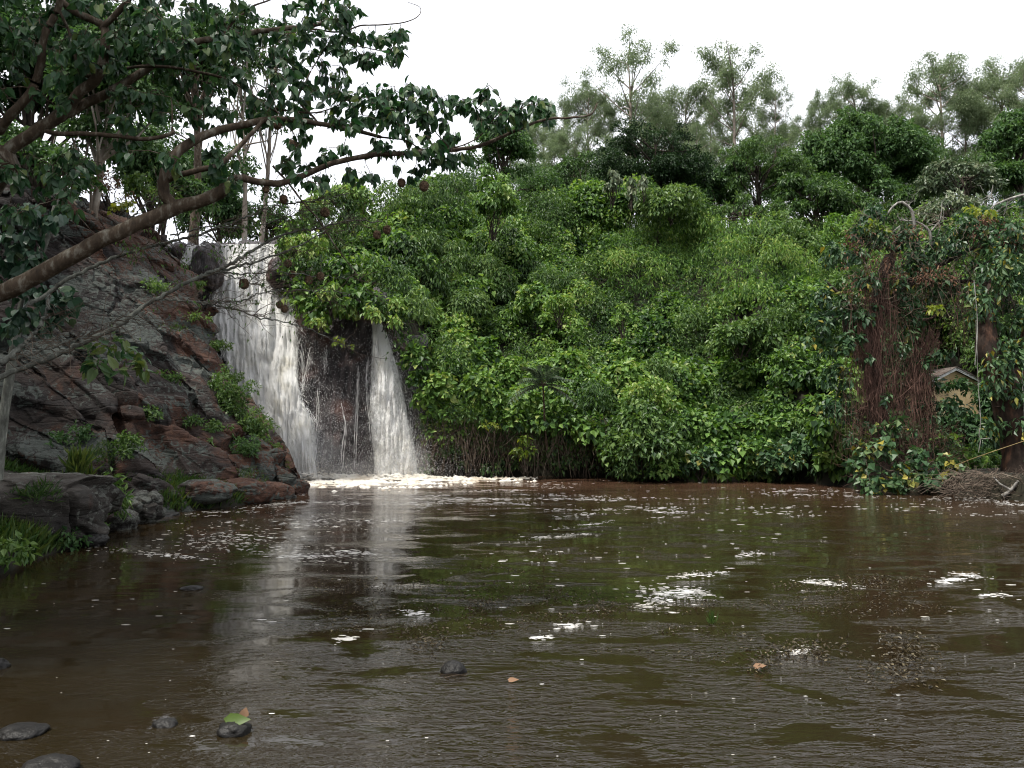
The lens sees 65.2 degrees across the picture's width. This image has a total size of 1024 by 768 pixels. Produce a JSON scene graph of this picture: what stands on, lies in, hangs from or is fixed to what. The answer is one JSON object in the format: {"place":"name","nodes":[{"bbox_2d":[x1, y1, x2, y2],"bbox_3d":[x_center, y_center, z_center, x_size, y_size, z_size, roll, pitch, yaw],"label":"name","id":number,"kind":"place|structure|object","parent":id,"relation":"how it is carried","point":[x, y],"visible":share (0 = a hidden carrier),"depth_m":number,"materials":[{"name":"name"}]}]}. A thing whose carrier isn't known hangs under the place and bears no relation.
{"place":"outdoors","nodes":[
{"label":"outdoors","id":0,"kind":"place"},
{"bbox_2d":[0,456,248,562],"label":"bank grass","id":1,"kind":"structure","parent":0,"point":[43,539],"depth_m":12.69,"materials":[{"name":"plant"}]},
{"bbox_2d":[0,183,309,511],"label":"cliff","id":2,"kind":"structure","parent":0,"point":[40,409],"depth_m":21.91,"materials":[{"name":"stone"}]},
{"bbox_2d":[0,112,107,200],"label":"cliff tree","id":3,"kind":"object","parent":2,"relation":"on","point":[36,148],"visible":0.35,"depth_m":24.63,"materials":[{"name":"green plant"}]},
{"bbox_2d":[45,421,95,447],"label":"cliff plant","id":4,"kind":"object","parent":2,"relation":"on","point":[58,438],"visible":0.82,"depth_m":18.56,"materials":[{"name":"green plant"}]},
{"bbox_2d":[43,2,200,217],"bbox_3d":[-12.961,-6.662,26.305,4.796,11.667,3.923,2,-3,-31],"label":"cliff tree","id":5,"kind":"object","parent":2,"relation":"on","point":[101,151],"visible":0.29,"depth_m":26.15,"materials":[{"name":"green plant"}]},
{"bbox_2d":[109,429,148,459],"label":"cliff plant","id":6,"kind":"object","parent":2,"relation":"on","point":[126,439],"visible":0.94,"depth_m":18.84,"materials":[{"name":"green plant"}]},
{"bbox_2d":[117,171,182,210],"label":"shrub","id":7,"kind":"object","parent":2,"relation":"on","point":[138,191],"visible":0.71,"depth_m":27.99,"materials":[{"name":"green plant"}]},
{"bbox_2d":[89,118,219,238],"bbox_3d":[-15.044,-4.610,33.321,4.581,13.356,3.984,3,-4,-42],"label":"cliff tree","id":8,"kind":"object","parent":2,"relation":"on","point":[141,164],"visible":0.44,"depth_m":32.95,"materials":[{"name":"green plant"}]},
{"bbox_2d":[173,478,237,505],"bbox_3d":[-7.460,2.608,19.203,1.665,0.643,1.060,0,-3,0],"label":"rock","id":9,"kind":"object","parent":2,"relation":"on","point":[204,492],"visible":0.72,"depth_m":18.82,"materials":[{"name":"stone"}]},
{"bbox_2d":[189,243,225,293],"bbox_3d":[-12.258,-4.685,32.310,1.337,2.045,1.516,0,-3,0],"label":"rock","id":10,"kind":"object","parent":2,"relation":"on","point":[202,260],"visible":0.72,"depth_m":31.78,"materials":[{"name":"stone"}]},
{"bbox_2d":[215,373,262,419],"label":"cliff plant","id":11,"kind":"object","parent":2,"relation":"on","point":[226,397],"visible":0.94,"depth_m":24.09,"materials":[{"name":"green plant"}]},
{"bbox_2d":[229,433,261,458],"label":"cliff plant","id":12,"kind":"object","parent":2,"relation":"on","point":[247,448],"visible":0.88,"depth_m":22.42,"materials":[{"name":"green plant"}]},
{"bbox_2d":[222,477,276,503],"bbox_3d":[-6.963,2.757,20.495,1.828,0.729,1.064,0,-3,0],"label":"rock","id":13,"kind":"object","parent":2,"relation":"on","point":[256,491],"visible":0.55,"depth_m":20.20,"materials":[{"name":"stone"}]},
{"bbox_2d":[235,404,279,440],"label":"cliff plant","id":14,"kind":"object","parent":2,"relation":"on","point":[252,425],"visible":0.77,"depth_m":23.81,"materials":[{"name":"green plant"}]},
{"bbox_2d":[325,173,369,218],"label":"shrub","id":15,"kind":"object","parent":2,"relation":"on","point":[354,198],"visible":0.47,"depth_m":36.40,"materials":[{"name":"green plant"}]},
{"bbox_2d":[165,237,427,476],"bbox_3d":[-9.804,-1.375,34.015,13.252,11.064,7.272,0,-3,0],"label":"rock face","id":16,"kind":"object","parent":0,"point":[340,379],"visible":0.17,"depth_m":31.30},
{"bbox_2d":[411,415,614,477],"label":"hanging stems","id":17,"kind":"object","parent":16,"relation":"hanging from","point":[465,445],"visible":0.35,"depth_m":29.93,"materials":[{"name":"plant"}]},
{"bbox_2d":[415,418,606,476],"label":"bank weeds","id":18,"kind":"object","parent":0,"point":[553,463],"visible":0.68,"depth_m":29.98,"materials":[{"name":"green plant"}]},
{"bbox_2d":[0,476,1023,767],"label":"water","id":19,"kind":"structure","parent":0,"point":[86,674],"depth_m":7.71,"materials":[{"name":"liquid"}]},
{"bbox_2d":[0,722,49,740],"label":"stone","id":20,"kind":"object","parent":19,"relation":"in","point":[18,731],"visible":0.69,"depth_m":5.13,"materials":[{"name":"stone"}]},
{"bbox_2d":[21,753,79,767],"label":"stone","id":21,"kind":"object","parent":19,"relation":"in","point":[54,760],"visible":1,"depth_m":4.61,"materials":[{"name":"stone"}]},
{"bbox_2d":[217,722,251,737],"bbox_3d":[-1.809,2.264,5.204,0.219,0.141,0.197,0,-3,0],"label":"stone","id":22,"kind":"object","parent":19,"relation":"in","point":[230,730],"visible":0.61,"depth_m":5.14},
{"bbox_2d":[207,244,374,479],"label":"waterfall","id":23,"kind":"structure","parent":19,"relation":"on","point":[265,359],"depth_m":31.61,"materials":[{"name":"liquid"}]},
{"bbox_2d":[320,322,496,477],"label":"waterfall","id":24,"kind":"structure","parent":19,"relation":"on","point":[390,425],"depth_m":30.20,"materials":[{"name":"liquid"}]},
{"bbox_2d":[296,446,536,491],"bbox_3d":[-4.242,2.586,26.998,10.420,1.650,6.037,0,-3,0],"label":"splash foam","id":25,"kind":"object","parent":19,"relation":"on","point":[352,480],"visible":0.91,"depth_m":28.86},
{"bbox_2d":[4,480,1023,754],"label":"foam flecks","id":26,"kind":"object","parent":19,"relation":"on","point":[666,592],"visible":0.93,"depth_m":12.10,"materials":[{"name":"liquid"}]},
{"bbox_2d":[308,535,1019,663],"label":"floating litter","id":27,"kind":"object","parent":19,"relation":"on","point":[673,656],"visible":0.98,"depth_m":8.82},
{"bbox_2d":[679,446,722,479],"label":"shrub","id":28,"kind":"object","parent":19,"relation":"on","point":[697,461],"visible":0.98,"depth_m":27.78,"materials":[{"name":"green plant"}]},
{"bbox_2d":[731,633,863,667],"bbox_3d":[2.542,2.326,7.000,1.202,0.115,0.927,0,-3,0],"label":"weed clump","id":29,"kind":"object","parent":19,"relation":"on","point":[801,650],"visible":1,"depth_m":7.00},
{"bbox_2d":[841,647,959,695],"bbox_3d":[3.110,2.321,6.431,1.344,0.087,0.794,3,-4,-43],"label":"weed clump","id":30,"kind":"object","parent":19,"relation":"on","point":[893,675],"visible":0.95,"depth_m":6.42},
{"bbox_2d":[861,610,957,676],"bbox_3d":[3.623,2.332,7.201,0.715,0.108,2.240,-2,-3,31],"label":"weed clump","id":31,"kind":"object","parent":19,"relation":"on","point":[900,656],"visible":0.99,"depth_m":6.98,"materials":[{"name":"plant"}]},
{"bbox_2d":[0,230,1023,574],"bbox_3d":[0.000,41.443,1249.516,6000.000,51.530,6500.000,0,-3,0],"label":"ground","id":32,"kind":"structure","parent":0,"point":[802,474],"depth_m":31.41,"materials":[{"name":"soil"}]},
{"bbox_2d":[0,530,42,573],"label":"bank plant","id":33,"kind":"object","parent":32,"relation":"on","point":[10,546],"visible":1,"depth_m":10.81,"materials":[{"name":"green plant"}]},
{"bbox_2d":[0,189,84,479],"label":"slender tree","id":34,"kind":"object","parent":32,"relation":"on","point":[18,323],"visible":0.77,"depth_m":9.26,"materials":[{"name":"green plant"}]},
{"bbox_2d":[0,0,124,181],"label":"cliff tree","id":35,"kind":"object","parent":32,"relation":"on","point":[8,11],"visible":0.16,"depth_m":28.86,"materials":[{"name":"green plant"}]},
{"bbox_2d":[0,472,125,548],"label":"boulder","id":36,"kind":"object","parent":32,"relation":"on","point":[88,504],"visible":0.6,"depth_m":13.00,"materials":[{"name":"stone"}]},
{"bbox_2d":[4,476,63,505],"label":"bank plant","id":37,"kind":"object","parent":36,"relation":"on","point":[42,488],"visible":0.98,"depth_m":12.50,"materials":[{"name":"green plant"}]},
{"bbox_2d":[57,443,103,474],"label":"bank plant","id":38,"kind":"object","parent":36,"relation":"on","point":[79,460],"visible":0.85,"depth_m":14.99,"materials":[{"name":"green plant"}]},
{"bbox_2d":[75,325,156,385],"bbox_3d":[-4.596,-0.321,9.220,0.885,0.762,0.679,0,-3,0],"label":"sapling","id":39,"kind":"object","parent":32,"relation":"on","point":[88,372],"visible":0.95,"depth_m":9.17,"materials":[{"name":"green plant"}]},
{"bbox_2d":[105,509,139,530],"bbox_3d":[-7.548,2.692,15.505,0.646,0.541,0.699,0,-3,0],"label":"boulder","id":40,"kind":"object","parent":32,"relation":"on","point":[118,523],"visible":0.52,"depth_m":15.26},
{"bbox_2d":[122,489,166,523],"bbox_3d":[-7.731,2.596,16.537,1.162,0.815,1.018,-2,-4,34],"label":"boulder","id":41,"kind":"object","parent":32,"relation":"on","point":[147,506],"visible":0.47,"depth_m":16.30,"materials":[{"name":"stone"}]},
{"bbox_2d":[154,3,253,244],"bbox_3d":[-15.087,-11.846,38.750,5.688,13.385,3.671,0,-3,0],"label":"cliff tree","id":42,"kind":"object","parent":32,"relation":"on","point":[203,66],"visible":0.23,"depth_m":38.53,"materials":[{"name":"green plant"}]},
{"bbox_2d":[168,139,260,242],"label":"cliff tree","id":43,"kind":"object","parent":32,"relation":"on","point":[231,201],"visible":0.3,"depth_m":43.91,"materials":[{"name":"green plant"}]},
{"bbox_2d":[201,45,276,239],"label":"cliff tree","id":44,"kind":"object","parent":32,"relation":"on","point":[244,168],"visible":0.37,"depth_m":42.62,"materials":[{"name":"green plant"}]},
{"bbox_2d":[210,200,290,241],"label":"cliff tree","id":45,"kind":"object","parent":32,"relation":"on","point":[257,236],"visible":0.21,"depth_m":47.27,"materials":[{"name":"green plant"}]},
{"bbox_2d":[242,14,299,242],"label":"cliff tree","id":46,"kind":"object","parent":32,"relation":"on","point":[268,152],"visible":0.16,"depth_m":43.62,"materials":[{"name":"green plant"}]},
{"bbox_2d":[0,0,597,302],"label":"overhanging tree","id":47,"kind":"object","parent":32,"relation":"on","point":[167,52],"visible":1,"depth_m":7.77,"materials":[{"name":"green plant"}]},
{"bbox_2d":[0,287,177,383],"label":"bare branch","id":48,"kind":"object","parent":47,"relation":"attached to","point":[11,355],"visible":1,"depth_m":7.82,"materials":[{"name":"brown wood"}]},
{"bbox_2d":[0,194,403,379],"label":"bare branch","id":49,"kind":"object","parent":47,"relation":"attached to","point":[9,372],"visible":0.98,"depth_m":8.62,"materials":[{"name":"brown wood"}]},
{"bbox_2d":[28,157,385,305],"bbox_3d":[-3.229,-1.699,8.778,3.647,1.844,1.125,1,-3,-17],"label":"bare branch","id":50,"kind":"object","parent":47,"relation":"attached to","point":[109,259],"visible":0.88,"depth_m":8.80,"materials":[{"name":"brown wood"}]},
{"bbox_2d":[360,296,409,332],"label":"shrub","id":51,"kind":"object","parent":32,"relation":"on","point":[399,309],"visible":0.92,"depth_m":29.86,"materials":[{"name":"green plant"}]},
{"bbox_2d":[470,160,519,240],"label":"shrub","id":52,"kind":"object","parent":32,"relation":"on","point":[505,201],"visible":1,"depth_m":38.08,"materials":[{"name":"green plant"}]},
{"bbox_2d":[456,120,539,180],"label":"broadleaf tree","id":53,"kind":"object","parent":32,"relation":"on","point":[511,146],"visible":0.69,"depth_m":48.45,"materials":[{"name":"green plant"}]},
{"bbox_2d":[513,166,563,208],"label":"broadleaf tree","id":54,"kind":"object","parent":32,"relation":"on","point":[544,184],"visible":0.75,"depth_m":52.36,"materials":[{"name":"green plant"}]},
{"bbox_2d":[506,365,580,449],"bbox_3d":[0.882,0.870,28.157,2.379,3.033,2.572,2,-3,-28],"label":"pinnate sapling","id":55,"kind":"object","parent":32,"relation":"on","point":[538,375],"visible":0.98,"depth_m":27.97,"materials":[{"name":"green plant"}]},
{"bbox_2d":[533,133,577,212],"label":"eucalyptus tree","id":56,"kind":"object","parent":32,"relation":"on","point":[547,156],"visible":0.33,"depth_m":64.01,"materials":[{"name":"green plant"}]},
{"bbox_2d":[538,290,582,330],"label":"shrub","id":57,"kind":"object","parent":32,"relation":"on","point":[564,302],"visible":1,"depth_m":34.13,"materials":[{"name":"green plant"}]},
{"bbox_2d":[538,87,589,163],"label":"eucalyptus tree","id":58,"kind":"object","parent":32,"relation":"on","point":[565,107],"visible":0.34,"depth_m":70.36,"materials":[{"name":"green plant"}]},
{"bbox_2d":[550,125,599,197],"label":"eucalyptus tree","id":59,"kind":"object","parent":32,"relation":"on","point":[577,142],"visible":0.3,"depth_m":63.29,"materials":[{"name":"green plant"}]},
{"bbox_2d":[548,150,603,191],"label":"broadleaf tree","id":60,"kind":"object","parent":32,"relation":"on","point":[565,176],"visible":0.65,"depth_m":55.66,"materials":[{"name":"green plant"}]},
{"bbox_2d":[559,74,618,173],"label":"eucalyptus tree","id":61,"kind":"object","parent":32,"relation":"on","point":[586,95],"visible":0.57,"depth_m":68.79,"materials":[{"name":"green plant"}]},
{"bbox_2d":[576,22,682,226],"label":"eucalyptus tree","id":62,"kind":"object","parent":32,"relation":"on","point":[632,59],"visible":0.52,"depth_m":66.34,"materials":[{"name":"green plant"}]},
{"bbox_2d":[596,393,688,478],"bbox_3d":[4.657,1.813,28.238,3.346,3.069,3.156,0,-3,0],"label":"shrub","id":63,"kind":"object","parent":32,"relation":"on","point":[641,422],"visible":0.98,"depth_m":27.75,"materials":[{"name":"green plant"}]},
{"bbox_2d":[273,173,1023,483],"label":"brush thicket","id":64,"kind":"object","parent":32,"relation":"on","point":[422,309],"visible":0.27,"depth_m":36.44,"materials":[{"name":"green plant"}]},
{"bbox_2d":[617,372,685,415],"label":"shrub","id":65,"kind":"object","parent":32,"relation":"on","point":[645,387],"visible":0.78,"depth_m":28.96,"materials":[{"name":"green plant"}]},
{"bbox_2d":[584,115,720,247],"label":"broadleaf tree","id":66,"kind":"object","parent":32,"relation":"on","point":[674,162],"visible":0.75,"depth_m":46.77,"materials":[{"name":"green plant"}]},
{"bbox_2d":[641,82,682,154],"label":"eucalyptus tree","id":67,"kind":"object","parent":32,"relation":"on","point":[671,102],"visible":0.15,"depth_m":70.19,"materials":[{"name":"green plant"}]},
{"bbox_2d":[632,181,705,225],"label":"shrub","id":68,"kind":"object","parent":32,"relation":"on","point":[673,202],"visible":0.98,"depth_m":41.59,"materials":[{"name":"green plant"}]},
{"bbox_2d":[654,73,721,153],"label":"eucalyptus tree","id":69,"kind":"object","parent":32,"relation":"on","point":[685,102],"visible":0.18,"depth_m":68.70,"materials":[{"name":"green plant"}]},
{"bbox_2d":[676,120,723,202],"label":"eucalyptus tree","id":70,"kind":"object","parent":32,"relation":"on","point":[705,145],"visible":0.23,"depth_m":64.94,"materials":[{"name":"green plant"}]},
{"bbox_2d":[665,153,747,222],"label":"broadleaf tree","id":71,"kind":"object","parent":32,"relation":"on","point":[712,191],"visible":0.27,"depth_m":48.73,"materials":[{"name":"green plant"}]},
{"bbox_2d":[444,135,1021,236],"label":"hilltop scrub","id":72,"kind":"object","parent":32,"relation":"on","point":[473,177],"visible":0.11,"depth_m":58.98,"materials":[{"name":"green plant"}]},
{"bbox_2d":[686,38,786,224],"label":"eucalyptus tree","id":73,"kind":"object","parent":32,"relation":"on","point":[727,73],"visible":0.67,"depth_m":66.92,"materials":[{"name":"green plant"}]},
{"bbox_2d":[703,315,788,365],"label":"shrub","id":74,"kind":"object","parent":32,"relation":"on","point":[740,333],"visible":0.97,"depth_m":32.16,"materials":[{"name":"green plant"}]},
{"bbox_2d":[701,191,795,245],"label":"broadleaf tree","id":75,"kind":"object","parent":32,"relation":"on","point":[750,209],"visible":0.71,"depth_m":45.00,"materials":[{"name":"green plant"}]},
{"bbox_2d":[711,135,819,206],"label":"broadleaf tree","id":76,"kind":"object","parent":32,"relation":"on","point":[775,168],"visible":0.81,"depth_m":48.97,"materials":[{"name":"green plant"}]},
{"bbox_2d":[752,71,798,201],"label":"eucalyptus tree","id":77,"kind":"object","parent":32,"relation":"on","point":[783,129],"visible":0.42,"depth_m":71.34,"materials":[{"name":"green plant"}]},
{"bbox_2d":[755,431,808,478],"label":"shrub","id":78,"kind":"object","parent":32,"relation":"on","point":[784,456],"visible":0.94,"depth_m":27.31,"materials":[{"name":"green plant"}]},
{"bbox_2d":[745,210,824,272],"bbox_3d":[13.623,-7.242,40.957,3.785,3.257,4.132,0,-3,0],"label":"shrub","id":79,"kind":"object","parent":32,"relation":"on","point":[801,233],"visible":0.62,"depth_m":39.95,"materials":[{"name":"green plant"}]},
{"bbox_2d":[802,88,837,131],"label":"eucalyptus tree","id":80,"kind":"object","parent":32,"relation":"on","point":[814,103],"visible":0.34,"depth_m":74.90,"materials":[{"name":"green plant"}]},
{"bbox_2d":[767,169,883,267],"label":"broadleaf tree","id":81,"kind":"object","parent":32,"relation":"on","point":[830,194],"visible":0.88,"depth_m":45.92,"materials":[{"name":"green plant"}]},
{"bbox_2d":[818,266,871,332],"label":"shrub","id":82,"kind":"object","parent":32,"relation":"on","point":[838,280],"visible":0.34,"depth_m":32.86,"materials":[{"name":"green plant"}]},
{"bbox_2d":[806,207,891,267],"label":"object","id":83,"kind":"object","parent":32,"relation":"on","point":[839,228],"visible":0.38,"depth_m":41.05,"materials":[{"name":"green plant"}]},
{"bbox_2d":[817,71,891,191],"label":"eucalyptus tree","id":84,"kind":"object","parent":32,"relation":"on","point":[847,93],"visible":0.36,"depth_m":70.45,"materials":[{"name":"green plant"}]},
{"bbox_2d":[794,105,944,203],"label":"broadleaf tree","id":85,"kind":"object","parent":32,"relation":"on","point":[871,152],"visible":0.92,"depth_m":52.58,"materials":[{"name":"green plant"}]},
{"bbox_2d":[861,319,939,413],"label":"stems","id":86,"kind":"object","parent":32,"relation":"on","point":[902,363],"visible":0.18,"depth_m":30.73,"materials":[{"name":"brown plant"}]},
{"bbox_2d":[841,415,965,494],"bbox_3d":[11.487,2.172,23.441,3.456,2.556,1.867,0,-3,0],"label":"round leaved creeper","id":87,"kind":"object","parent":32,"relation":"on","point":[885,445],"visible":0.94,"depth_m":23.30,"materials":[{"name":"green plant"}]},
{"bbox_2d":[862,409,949,462],"bbox_3d":[14.093,2.035,28.959,3.009,2.302,3.302,2,-4,-35],"label":"shrub","id":88,"kind":"object","parent":32,"relation":"on","point":[907,448],"visible":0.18,"depth_m":28.46,"materials":[{"name":"green plant"}]},
{"bbox_2d":[878,86,937,184],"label":"eucalyptus tree","id":89,"kind":"object","parent":32,"relation":"on","point":[902,109],"visible":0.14,"depth_m":70.89,"materials":[{"name":"green plant"}]},
{"bbox_2d":[799,185,1023,490],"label":"vine draped tree","id":90,"kind":"object","parent":32,"relation":"on","point":[877,309],"visible":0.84,"depth_m":24.73,"materials":[{"name":"green plant"}]},
{"bbox_2d":[932,393,974,418],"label":"shrub","id":91,"kind":"object","parent":90,"relation":"attached to","point":[952,406],"visible":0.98,"depth_m":24.20,"materials":[{"name":"green plant"}]},
{"bbox_2d":[881,184,941,219],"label":"broadleaf tree","id":92,"kind":"object","parent":32,"relation":"on","point":[901,194],"visible":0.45,"depth_m":50.03,"materials":[{"name":"green plant"}]},
{"bbox_2d":[905,104,956,188],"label":"eucalyptus tree","id":93,"kind":"object","parent":32,"relation":"on","point":[920,119],"visible":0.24,"depth_m":64.61,"materials":[{"name":"green plant"}]},
{"bbox_2d":[902,367,982,418],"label":"house","id":94,"kind":"structure","parent":32,"relation":"on","point":[953,371],"depth_m":31.14,"materials":[{"name":"beige paint"}]},
{"bbox_2d":[901,49,995,206],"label":"eucalyptus tree","id":95,"kind":"object","parent":32,"relation":"on","point":[937,72],"visible":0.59,"depth_m":66.38,"materials":[{"name":"green plant"}]},
{"bbox_2d":[914,187,986,225],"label":"broadleaf tree","id":96,"kind":"object","parent":32,"relation":"on","point":[935,207],"visible":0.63,"depth_m":42.08,"materials":[{"name":"green plant"}]},
{"bbox_2d":[925,410,985,453],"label":"shrub","id":97,"kind":"object","parent":32,"relation":"on","point":[967,419],"visible":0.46,"depth_m":28.33,"materials":[{"name":"green plant"}]},
{"bbox_2d":[914,157,1008,198],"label":"broadleaf tree","id":98,"kind":"object","parent":32,"relation":"on","point":[974,176],"visible":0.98,"depth_m":46.39,"materials":[{"name":"green plant"}]},
{"bbox_2d":[934,80,991,199],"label":"eucalyptus tree","id":99,"kind":"object","parent":32,"relation":"on","point":[967,131],"visible":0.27,"depth_m":66.06,"materials":[{"name":"green plant"}]},
{"bbox_2d":[905,461,1023,500],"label":"brush pile","id":100,"kind":"object","parent":32,"relation":"on","point":[972,484],"visible":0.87,"depth_m":21.46,"materials":[{"name":"wood"}]},
{"bbox_2d":[946,52,1023,203],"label":"eucalyptus tree","id":101,"kind":"object","parent":32,"relation":"on","point":[992,71],"visible":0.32,"depth_m":66.82,"materials":[{"name":"green plant"}]},
{"bbox_2d":[958,217,1023,472],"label":"leaning tree","id":102,"kind":"object","parent":32,"relation":"on","point":[1003,381],"visible":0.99,"depth_m":23.34,"materials":[{"name":"green plant"}]},
{"bbox_2d":[973,107,1023,214],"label":"broadleaf tree","id":103,"kind":"object","parent":32,"relation":"on","point":[1005,139],"visible":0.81,"depth_m":48.15,"materials":[{"name":"green plant"}]},
{"bbox_2d":[982,63,1023,200],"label":"eucalyptus tree","id":104,"kind":"object","parent":32,"relation":"on","point":[1010,98],"visible":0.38,"depth_m":64.38,"materials":[{"name":"green plant"}]},
{"bbox_2d":[0,0,1023,243],"label":"sky","id":105,"kind":"structure","parent":0,"point":[523,49],"materials":[{"name":"white"}]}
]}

